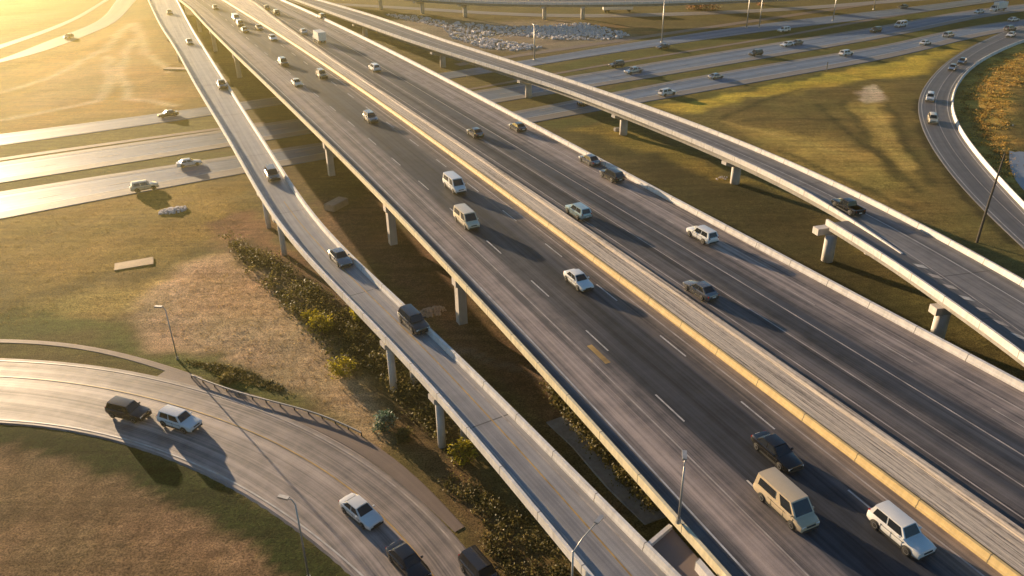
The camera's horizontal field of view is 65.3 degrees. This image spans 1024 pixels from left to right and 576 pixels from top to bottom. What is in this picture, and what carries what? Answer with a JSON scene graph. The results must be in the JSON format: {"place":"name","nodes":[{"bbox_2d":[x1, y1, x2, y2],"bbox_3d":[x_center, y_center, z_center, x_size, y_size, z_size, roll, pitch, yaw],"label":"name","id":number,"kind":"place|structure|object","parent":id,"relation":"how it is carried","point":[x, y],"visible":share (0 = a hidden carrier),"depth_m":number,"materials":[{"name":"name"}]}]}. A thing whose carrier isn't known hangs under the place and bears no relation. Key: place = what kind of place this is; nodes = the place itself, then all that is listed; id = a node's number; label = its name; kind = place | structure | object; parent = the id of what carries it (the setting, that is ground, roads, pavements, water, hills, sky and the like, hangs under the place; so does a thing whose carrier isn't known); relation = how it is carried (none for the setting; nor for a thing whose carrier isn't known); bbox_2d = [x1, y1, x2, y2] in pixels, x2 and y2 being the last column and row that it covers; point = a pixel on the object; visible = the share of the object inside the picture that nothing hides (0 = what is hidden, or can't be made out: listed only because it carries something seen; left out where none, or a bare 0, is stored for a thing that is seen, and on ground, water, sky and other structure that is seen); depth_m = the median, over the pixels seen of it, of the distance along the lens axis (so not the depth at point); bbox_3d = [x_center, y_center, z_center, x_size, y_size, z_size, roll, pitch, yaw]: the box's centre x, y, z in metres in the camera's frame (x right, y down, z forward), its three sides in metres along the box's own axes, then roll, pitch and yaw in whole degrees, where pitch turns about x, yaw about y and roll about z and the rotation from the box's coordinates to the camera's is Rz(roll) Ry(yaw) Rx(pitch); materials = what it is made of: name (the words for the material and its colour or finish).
{"place":"outdoors","nodes":[
{"label":"outdoors","id":0,"kind":"place"},
{"bbox_2d":[0,0,107,48],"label":"loop road","id":1,"kind":"structure","parent":0,"point":[50,28],"depth_m":307.75,"materials":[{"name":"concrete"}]},
{"bbox_2d":[0,0,135,62],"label":"loop road","id":2,"kind":"structure","parent":0,"point":[118,10],"depth_m":302.74,"materials":[{"name":"concrete"}]},
{"bbox_2d":[0,339,201,378],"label":"gutter path","id":3,"kind":"structure","parent":0,"point":[156,365],"depth_m":98.44,"materials":[{"name":"concrete"}]},
{"bbox_2d":[0,122,264,160],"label":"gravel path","id":4,"kind":"structure","parent":0,"point":[90,146],"depth_m":174.84,"materials":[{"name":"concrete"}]},
{"bbox_2d":[0,358,466,575],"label":"loop road","id":5,"kind":"structure","parent":0,"point":[262,457],"depth_m":81.10,"materials":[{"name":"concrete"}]},
{"bbox_2d":[105,396,151,422],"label":"sport utility car","id":6,"kind":"object","parent":5,"relation":"on","point":[133,411],"visible":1,"depth_m":85.80,"materials":[{"name":"black paint"}]},
{"bbox_2d":[156,404,202,433],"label":"sport utility car","id":7,"kind":"object","parent":5,"relation":"on","point":[183,421],"visible":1,"depth_m":84.14,"materials":[{"name":"white paint"}]},
{"bbox_2d":[338,492,383,530],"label":"car","id":8,"kind":"object","parent":5,"relation":"on","point":[361,512],"visible":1,"depth_m":71.81,"materials":[{"name":"white paint"}]},
{"bbox_2d":[385,539,431,575],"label":"car","id":9,"kind":"object","parent":5,"relation":"on","point":[404,558],"visible":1,"depth_m":66.55,"materials":[{"name":"black paint"}]},
{"bbox_2d":[458,545,499,575],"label":"sport utility car","id":10,"kind":"object","parent":5,"relation":"on","point":[473,560],"visible":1,"depth_m":65.58,"materials":[{"name":"grey paint"}]},
{"bbox_2d":[157,371,463,531],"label":"pavement","id":11,"kind":"structure","parent":0,"point":[393,468],"depth_m":82.20,"materials":[{"name":"concrete"}]},
{"bbox_2d":[0,0,1003,145],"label":"frontage road","id":12,"kind":"structure","parent":0,"point":[57,132],"depth_m":247.93,"materials":[{"name":"asphalt"}]},
{"bbox_2d":[157,109,178,117],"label":"car","id":13,"kind":"object","parent":12,"relation":"on","point":[167,113],"visible":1,"depth_m":193.42,"materials":[{"name":"grey paint"}]},
{"bbox_2d":[656,43,669,48],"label":"car","id":14,"kind":"object","parent":12,"relation":"on","point":[663,45],"visible":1,"depth_m":257.22,"materials":[{"name":"grey paint"}]},
{"bbox_2d":[661,0,664,41],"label":"street lamp","id":15,"kind":"object","parent":12,"relation":"on","point":[662,23],"visible":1,"depth_m":264.78,"materials":[{"name":"metal"}]},
{"bbox_2d":[777,26,790,32],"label":"sport utility car","id":16,"kind":"object","parent":12,"relation":"on","point":[785,29],"visible":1,"depth_m":279.73,"materials":[{"name":"white paint"}]},
{"bbox_2d":[0,0,1023,575],"bbox_3d":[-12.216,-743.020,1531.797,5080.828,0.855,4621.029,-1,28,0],"label":"ground","id":17,"kind":"structure","parent":0,"point":[74,504],"depth_m":127.78,"materials":[{"name":"soil"}]},
{"bbox_2d":[0,186,249,325],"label":"grass","id":18,"kind":"structure","parent":17,"relation":"on","point":[106,249],"depth_m":126.58,"materials":[{"name":"plant"}]},
{"bbox_2d":[114,257,153,270],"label":"concrete pad","id":19,"kind":"object","parent":17,"relation":"on","point":[134,263],"visible":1,"depth_m":120.44,"materials":[{"name":"concrete"}]},
{"bbox_2d":[154,305,178,359],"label":"street lamp","id":20,"kind":"object","parent":17,"relation":"on","point":[161,306],"visible":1,"depth_m":94.81,"materials":[{"name":"metal"}]},
{"bbox_2d":[158,205,186,214],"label":"stone heap","id":21,"kind":"object","parent":17,"relation":"on","point":[173,210],"visible":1,"depth_m":138.81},
{"bbox_2d":[163,67,186,70],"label":"concrete pad","id":22,"kind":"object","parent":17,"relation":"on","point":[176,68],"visible":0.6,"depth_m":240.62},
{"bbox_2d":[216,369,236,383],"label":"bush","id":23,"kind":"object","parent":17,"relation":"on","point":[225,377],"visible":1,"depth_m":92.37,"materials":[{"name":"green plant"}]},
{"bbox_2d":[181,359,294,398],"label":"undergrowth","id":24,"kind":"object","parent":17,"relation":"on","point":[251,377],"visible":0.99,"depth_m":93.57,"materials":[{"name":"green plant"}]},
{"bbox_2d":[127,267,373,428],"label":"grass","id":25,"kind":"structure","parent":17,"relation":"on","point":[245,330],"depth_m":103.67,"materials":[{"name":"plant"}]},
{"bbox_2d":[191,374,361,435],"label":"guardrail","id":26,"kind":"object","parent":17,"relation":"on","point":[280,404],"visible":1,"depth_m":87.82,"materials":[{"name":"metal"}]},
{"bbox_2d":[277,494,309,575],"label":"street lamp","id":27,"kind":"object","parent":17,"relation":"on","point":[283,497],"visible":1,"depth_m":63.86,"materials":[{"name":"metal"}]},
{"bbox_2d":[300,308,318,323],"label":"bush","id":28,"kind":"object","parent":17,"relation":"on","point":[305,314],"visible":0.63,"depth_m":103.34,"materials":[{"name":"yellow plant"}]},
{"bbox_2d":[307,310,334,333],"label":"bush","id":29,"kind":"object","parent":17,"relation":"on","point":[327,324],"visible":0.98,"depth_m":101.01,"materials":[{"name":"yellow plant"}]},
{"bbox_2d":[324,197,348,211],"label":"concrete block","id":30,"kind":"object","parent":17,"relation":"on","point":[335,204],"depth_m":138.98,"materials":[{"name":"concrete"}]},
{"bbox_2d":[218,231,459,447],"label":"undergrowth","id":31,"kind":"object","parent":17,"relation":"on","point":[353,332],"visible":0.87,"depth_m":103.21,"materials":[{"name":"green plant"}]},
{"bbox_2d":[324,352,357,379],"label":"bush","id":32,"kind":"object","parent":17,"relation":"on","point":[339,371],"visible":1,"depth_m":92.71,"materials":[{"name":"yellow plant"}]},
{"bbox_2d":[345,307,360,321],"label":"bush","id":33,"kind":"object","parent":17,"relation":"on","point":[357,318],"visible":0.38,"depth_m":103.09,"materials":[{"name":"yellow plant"}]},
{"bbox_2d":[369,408,397,433],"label":"bush","id":34,"kind":"object","parent":17,"relation":"on","point":[386,416],"visible":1,"depth_m":83.59,"materials":[{"name":"green plant"}]},
{"bbox_2d":[392,425,413,443],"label":"bush","id":35,"kind":"object","parent":17,"relation":"on","point":[403,434],"visible":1,"depth_m":82.14,"materials":[{"name":"green plant"}]},
{"bbox_2d":[148,0,680,575],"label":"ramp bridge","id":36,"kind":"structure","parent":17,"relation":"on","point":[564,502],"depth_m":79.42,"materials":[{"name":"concrete"}]},
{"bbox_2d":[216,79,227,89],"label":"pickup truck","id":37,"kind":"object","parent":36,"relation":"on","point":[221,84],"visible":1,"depth_m":186.79,"materials":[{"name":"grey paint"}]},
{"bbox_2d":[264,164,280,181],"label":"sport utility car","id":38,"kind":"object","parent":36,"relation":"on","point":[271,173],"visible":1,"depth_m":130.35,"materials":[{"name":"white paint"}]},
{"bbox_2d":[328,247,352,267],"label":"car","id":39,"kind":"object","parent":36,"relation":"on","point":[339,257],"visible":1,"depth_m":102.04,"materials":[{"name":"grey paint"}]},
{"bbox_2d":[397,304,429,334],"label":"sport utility car","id":40,"kind":"object","parent":36,"relation":"on","point":[411,318],"visible":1,"depth_m":87.03,"materials":[{"name":"black paint"}]},
{"bbox_2d":[418,305,446,317],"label":"stone heap","id":41,"kind":"object","parent":17,"relation":"on","point":[427,312],"visible":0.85,"depth_m":105.47,"materials":[{"name":"stone"}]},
{"bbox_2d":[444,435,478,466],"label":"bush","id":42,"kind":"object","parent":17,"relation":"on","point":[463,449],"visible":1,"depth_m":79.06,"materials":[{"name":"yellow plant"}]},
{"bbox_2d":[438,470,569,575],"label":"undergrowth","id":43,"kind":"object","parent":17,"relation":"on","point":[471,497],"visible":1,"depth_m":70.76,"materials":[{"name":"green plant"}]},
{"bbox_2d":[386,13,629,50],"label":"rubble","id":44,"kind":"object","parent":17,"relation":"on","point":[571,31],"visible":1,"depth_m":285.48,"materials":[{"name":"stone"}]},
{"bbox_2d":[0,19,1023,218],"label":"highway","id":45,"kind":"structure","parent":17,"relation":"on","point":[27,200],"depth_m":187.69,"materials":[{"name":"asphalt"}]},
{"bbox_2d":[129,179,158,192],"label":"sport utility car","id":46,"kind":"object","parent":45,"relation":"on","point":[139,185],"visible":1,"depth_m":147.93,"materials":[{"name":"beige paint"}]},
{"bbox_2d":[176,158,201,167],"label":"car","id":47,"kind":"object","parent":45,"relation":"on","point":[183,162],"visible":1,"depth_m":160.05,"materials":[{"name":"white paint"}]},
{"bbox_2d":[658,88,675,96],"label":"sport utility car","id":48,"kind":"object","parent":45,"relation":"on","point":[665,91],"visible":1,"depth_m":203.96,"materials":[{"name":"white paint"}]},
{"bbox_2d":[708,73,723,79],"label":"car","id":49,"kind":"object","parent":45,"relation":"on","point":[714,76],"visible":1,"depth_m":219.54,"materials":[{"name":"silver metal"}]},
{"bbox_2d":[839,49,853,56],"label":"sport utility car","id":50,"kind":"object","parent":45,"relation":"on","point":[845,52],"visible":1,"depth_m":243.34,"materials":[{"name":"white paint"}]},
{"bbox_2d":[919,40,931,44],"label":"car","id":51,"kind":"object","parent":45,"relation":"on","point":[924,42],"visible":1,"depth_m":256.43,"materials":[{"name":"white paint"}]},
{"bbox_2d":[942,31,954,37],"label":"sport utility car","id":52,"kind":"object","parent":45,"relation":"on","point":[948,34],"visible":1,"depth_m":267.00,"materials":[{"name":"silver metal"}]},
{"bbox_2d":[1004,25,1016,30],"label":"sport utility car","id":53,"kind":"object","parent":45,"relation":"on","point":[1009,27],"visible":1,"depth_m":275.73,"materials":[{"name":"grey paint"}]},
{"bbox_2d":[0,4,1023,182],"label":"highway","id":54,"kind":"structure","parent":17,"relation":"on","point":[41,166],"depth_m":209.47,"materials":[{"name":"asphalt"}]},
{"bbox_2d":[609,60,624,67],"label":"sport utility car","id":55,"kind":"object","parent":54,"relation":"on","point":[615,63],"visible":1,"depth_m":234.50,"materials":[{"name":"black paint"}]},
{"bbox_2d":[624,66,642,74],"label":"pickup truck","id":56,"kind":"object","parent":54,"relation":"on","point":[633,69],"visible":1,"depth_m":226.54,"materials":[{"name":"silver metal"}]},
{"bbox_2d":[748,49,763,56],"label":"sport utility car","id":57,"kind":"object","parent":54,"relation":"on","point":[754,52],"visible":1,"depth_m":245.65,"materials":[{"name":"grey paint"}]},
{"bbox_2d":[780,41,793,46],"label":"car","id":58,"kind":"object","parent":54,"relation":"on","point":[787,43],"visible":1,"depth_m":257.83,"materials":[{"name":"white paint"}]},
{"bbox_2d":[870,26,881,32],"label":"sport utility car","id":59,"kind":"object","parent":54,"relation":"on","point":[875,29],"visible":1,"depth_m":277.08,"materials":[{"name":"grey paint"}]},
{"bbox_2d":[894,20,907,27],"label":"van","id":60,"kind":"object","parent":54,"relation":"on","point":[900,23],"visible":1,"depth_m":285.02,"materials":[{"name":"white paint"}]},
{"bbox_2d":[990,1,1008,11],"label":"box truck","id":61,"kind":"object","parent":54,"relation":"on","point":[998,6],"visible":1,"depth_m":312.03,"materials":[{"name":"white paint"}]},
{"bbox_2d":[378,0,794,19],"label":"flyover","id":62,"kind":"object","parent":17,"relation":"on","point":[543,4],"visible":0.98,"depth_m":306.12,"materials":[{"name":"concrete"}]},
{"bbox_2d":[571,514,604,575],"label":"street lamp","id":63,"kind":"object","parent":17,"relation":"on","point":[599,519],"visible":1,"depth_m":57.47,"materials":[{"name":"metal"}]},
{"bbox_2d":[536,378,658,511],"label":"undergrowth","id":64,"kind":"object","parent":17,"relation":"on","point":[559,402],"visible":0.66,"depth_m":79.85,"materials":[{"name":"green plant"}]},
{"bbox_2d":[179,0,1023,575],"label":"elevated highway","id":65,"kind":"structure","parent":17,"relation":"on","point":[649,368],"depth_m":83.74,"materials":[{"name":"asphalt"}]},
{"bbox_2d":[232,13,239,21],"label":"van","id":66,"kind":"object","parent":65,"relation":"on","point":[235,16],"visible":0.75,"depth_m":269.13,"materials":[{"name":"white paint"}]},
{"bbox_2d":[236,19,243,26],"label":"sport utility car","id":67,"kind":"object","parent":65,"relation":"on","point":[239,22],"visible":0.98,"depth_m":260.33,"materials":[{"name":"grey paint"}]},
{"bbox_2d":[278,56,288,65],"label":"sport utility car","id":68,"kind":"object","parent":65,"relation":"on","point":[282,60],"visible":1,"depth_m":205.95,"materials":[{"name":"grey paint"}]},
{"bbox_2d":[291,78,302,86],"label":"car","id":69,"kind":"object","parent":65,"relation":"on","point":[295,82],"visible":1,"depth_m":185.83,"materials":[{"name":"beige paint"}]},
{"bbox_2d":[313,29,326,43],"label":"box truck","id":70,"kind":"object","parent":65,"relation":"on","point":[319,35],"visible":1,"depth_m":230.86,"materials":[{"name":"white paint"}]},
{"bbox_2d":[316,68,327,77],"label":"sport utility car","id":71,"kind":"object","parent":65,"relation":"on","point":[321,73],"visible":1,"depth_m":193.03,"materials":[{"name":"beige paint"}]},
{"bbox_2d":[363,109,377,122],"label":"sport utility car","id":72,"kind":"object","parent":65,"relation":"on","point":[369,116],"visible":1,"depth_m":158.23,"materials":[{"name":"grey paint"}]},
{"bbox_2d":[368,63,380,71],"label":"sport utility car","id":73,"kind":"object","parent":65,"relation":"on","point":[373,67],"visible":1,"depth_m":197.77,"materials":[{"name":"white paint"}]},
{"bbox_2d":[443,171,465,193],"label":"van","id":74,"kind":"object","parent":65,"relation":"on","point":[453,182],"visible":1,"depth_m":122.88,"materials":[{"name":"white paint"}]},
{"bbox_2d":[453,203,479,229],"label":"van","id":75,"kind":"object","parent":65,"relation":"on","point":[465,216],"visible":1,"depth_m":110.51,"materials":[{"name":"beige paint"}]},
{"bbox_2d":[466,127,483,137],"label":"car","id":76,"kind":"object","parent":65,"relation":"on","point":[476,132],"visible":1,"depth_m":148.00,"materials":[{"name":"grey paint"}]},
{"bbox_2d":[509,122,526,131],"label":"car","id":77,"kind":"object","parent":65,"relation":"on","point":[518,126],"visible":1,"depth_m":150.87,"materials":[{"name":"grey paint"}]},
{"bbox_2d":[563,269,593,290],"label":"car","id":78,"kind":"object","parent":65,"relation":"on","point":[578,279],"visible":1,"depth_m":94.41,"materials":[{"name":"white paint"}]},
{"bbox_2d":[565,202,591,219],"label":"sport utility car","id":79,"kind":"object","parent":65,"relation":"on","point":[580,211],"visible":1,"depth_m":112.56,"materials":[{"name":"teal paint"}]},
{"bbox_2d":[578,154,600,165],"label":"car","id":80,"kind":"object","parent":65,"relation":"on","point":[591,159],"visible":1,"depth_m":133.14,"materials":[{"name":"grey paint"}]},
{"bbox_2d":[600,167,624,182],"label":"sport utility car","id":81,"kind":"object","parent":65,"relation":"on","point":[612,174],"visible":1,"depth_m":125.76,"materials":[{"name":"black paint"}]},
{"bbox_2d":[676,450,686,524],"bbox_3d":[12.444,14.660,58.650,0.412,5.705,1.585,4,28,10],"label":"street lamp","id":82,"kind":"object","parent":65,"relation":"attached to","point":[684,458],"visible":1,"depth_m":57.98,"materials":[{"name":"metal"}]},
{"bbox_2d":[683,279,718,300],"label":"car","id":83,"kind":"object","parent":65,"relation":"on","point":[703,290],"visible":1,"depth_m":91.49,"materials":[{"name":"grey paint"}]},
{"bbox_2d":[686,225,718,244],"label":"sport utility car","id":84,"kind":"object","parent":65,"relation":"on","point":[704,234],"visible":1,"depth_m":104.85,"materials":[{"name":"white paint"}]},
{"bbox_2d":[751,430,803,472],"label":"car","id":85,"kind":"object","parent":65,"relation":"on","point":[775,449],"visible":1,"depth_m":66.16,"materials":[{"name":"black paint"}]},
{"bbox_2d":[753,467,819,533],"bbox_3d":[20.957,16.140,61.015,2.280,2.150,5.550,-13,30,-21],"label":"van","id":86,"kind":"object","parent":65,"relation":"on","point":[783,497],"visible":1,"depth_m":60.20,"materials":[{"name":"beige paint"}]},
{"bbox_2d":[866,500,936,559],"bbox_3d":[28.436,17.572,58.434,2.240,1.790,4.995,-13,30,-21],"label":"sport utility car","id":87,"kind":"object","parent":65,"relation":"on","point":[896,525],"visible":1,"depth_m":57.79,"materials":[{"name":"white paint"}]},
{"bbox_2d":[546,416,665,524],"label":"drainage channel","id":88,"kind":"object","parent":17,"relation":"on","point":[595,465],"visible":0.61,"depth_m":77.14,"materials":[{"name":"concrete"}]},
{"bbox_2d":[603,7,632,12],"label":"trailer","id":89,"kind":"object","parent":17,"relation":"on","point":[608,9],"visible":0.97,"depth_m":323.66,"materials":[{"name":"metal"}]},
{"bbox_2d":[289,0,1023,366],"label":"curved ramp bridge","id":90,"kind":"structure","parent":17,"relation":"on","point":[975,292],"depth_m":117.77,"materials":[{"name":"concrete"}]},
{"bbox_2d":[831,198,865,215],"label":"pickup truck","id":91,"kind":"object","parent":90,"relation":"on","point":[850,206],"visible":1,"depth_m":118.43,"materials":[{"name":"black paint"}]},
{"bbox_2d":[648,524,714,575],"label":"bridge abutment","id":92,"kind":"object","parent":17,"relation":"on","point":[671,548],"visible":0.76,"depth_m":58.38,"materials":[{"name":"concrete"}]},
{"bbox_2d":[687,4,725,10],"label":"tree","id":93,"kind":"object","parent":17,"relation":"on","point":[707,5],"visible":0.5,"depth_m":325.84,"materials":[{"name":"green plant"}]},
{"bbox_2d":[951,39,1023,208],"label":"concrete barrier","id":94,"kind":"object","parent":17,"relation":"on","point":[1004,184],"visible":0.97,"depth_m":166.42,"materials":[{"name":"concrete"}]},
{"bbox_2d":[957,50,1023,184],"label":"undergrowth","id":95,"kind":"object","parent":17,"relation":"on","point":[995,106],"visible":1,"depth_m":193.60,"materials":[{"name":"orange plant"}]},
{"bbox_2d":[976,153,1005,242],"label":"utility pole","id":96,"kind":"object","parent":17,"relation":"on","point":[985,214],"visible":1,"depth_m":120.22,"materials":[{"name":"brown wood"}]},
{"bbox_2d":[289,0,921,17],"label":"service road","id":97,"kind":"structure","parent":0,"point":[659,14],"depth_m":324.51,"materials":[{"name":"asphalt"}]},
{"bbox_2d":[455,4,873,65],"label":"road","id":98,"kind":"structure","parent":0,"point":[652,35],"depth_m":281.54,"materials":[{"name":"asphalt"}]},
{"bbox_2d":[468,10,934,89],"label":"median","id":99,"kind":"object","parent":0,"point":[501,83],"depth_m":258.67,"materials":[{"name":"concrete"}]},
{"bbox_2d":[918,24,1023,248],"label":"loop road","id":100,"kind":"structure","parent":0,"point":[969,172],"depth_m":166.17,"materials":[{"name":"asphalt"}]},
{"bbox_2d":[925,91,935,101],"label":"sport utility car","id":101,"kind":"object","parent":100,"relation":"on","point":[930,96],"visible":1,"depth_m":195.95,"materials":[{"name":"white paint"}]},
{"bbox_2d":[927,112,937,123],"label":"sport utility car","id":102,"kind":"object","parent":100,"relation":"on","point":[932,117],"visible":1,"depth_m":179.28,"materials":[{"name":"beige paint"}]},
{"bbox_2d":[948,63,957,70],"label":"car","id":103,"kind":"object","parent":100,"relation":"on","point":[953,66],"visible":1,"depth_m":224.71,"materials":[{"name":"silver metal"}]},
{"bbox_2d":[957,57,966,63],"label":"car","id":104,"kind":"object","parent":100,"relation":"on","point":[962,60],"visible":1,"depth_m":231.91,"materials":[{"name":"blue paint"}]},
{"bbox_2d":[1009,124,1023,189],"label":"pond","id":105,"kind":"structure","parent":0,"point":[1017,165],"depth_m":154.10,"materials":[{"name":"grey liquid"}]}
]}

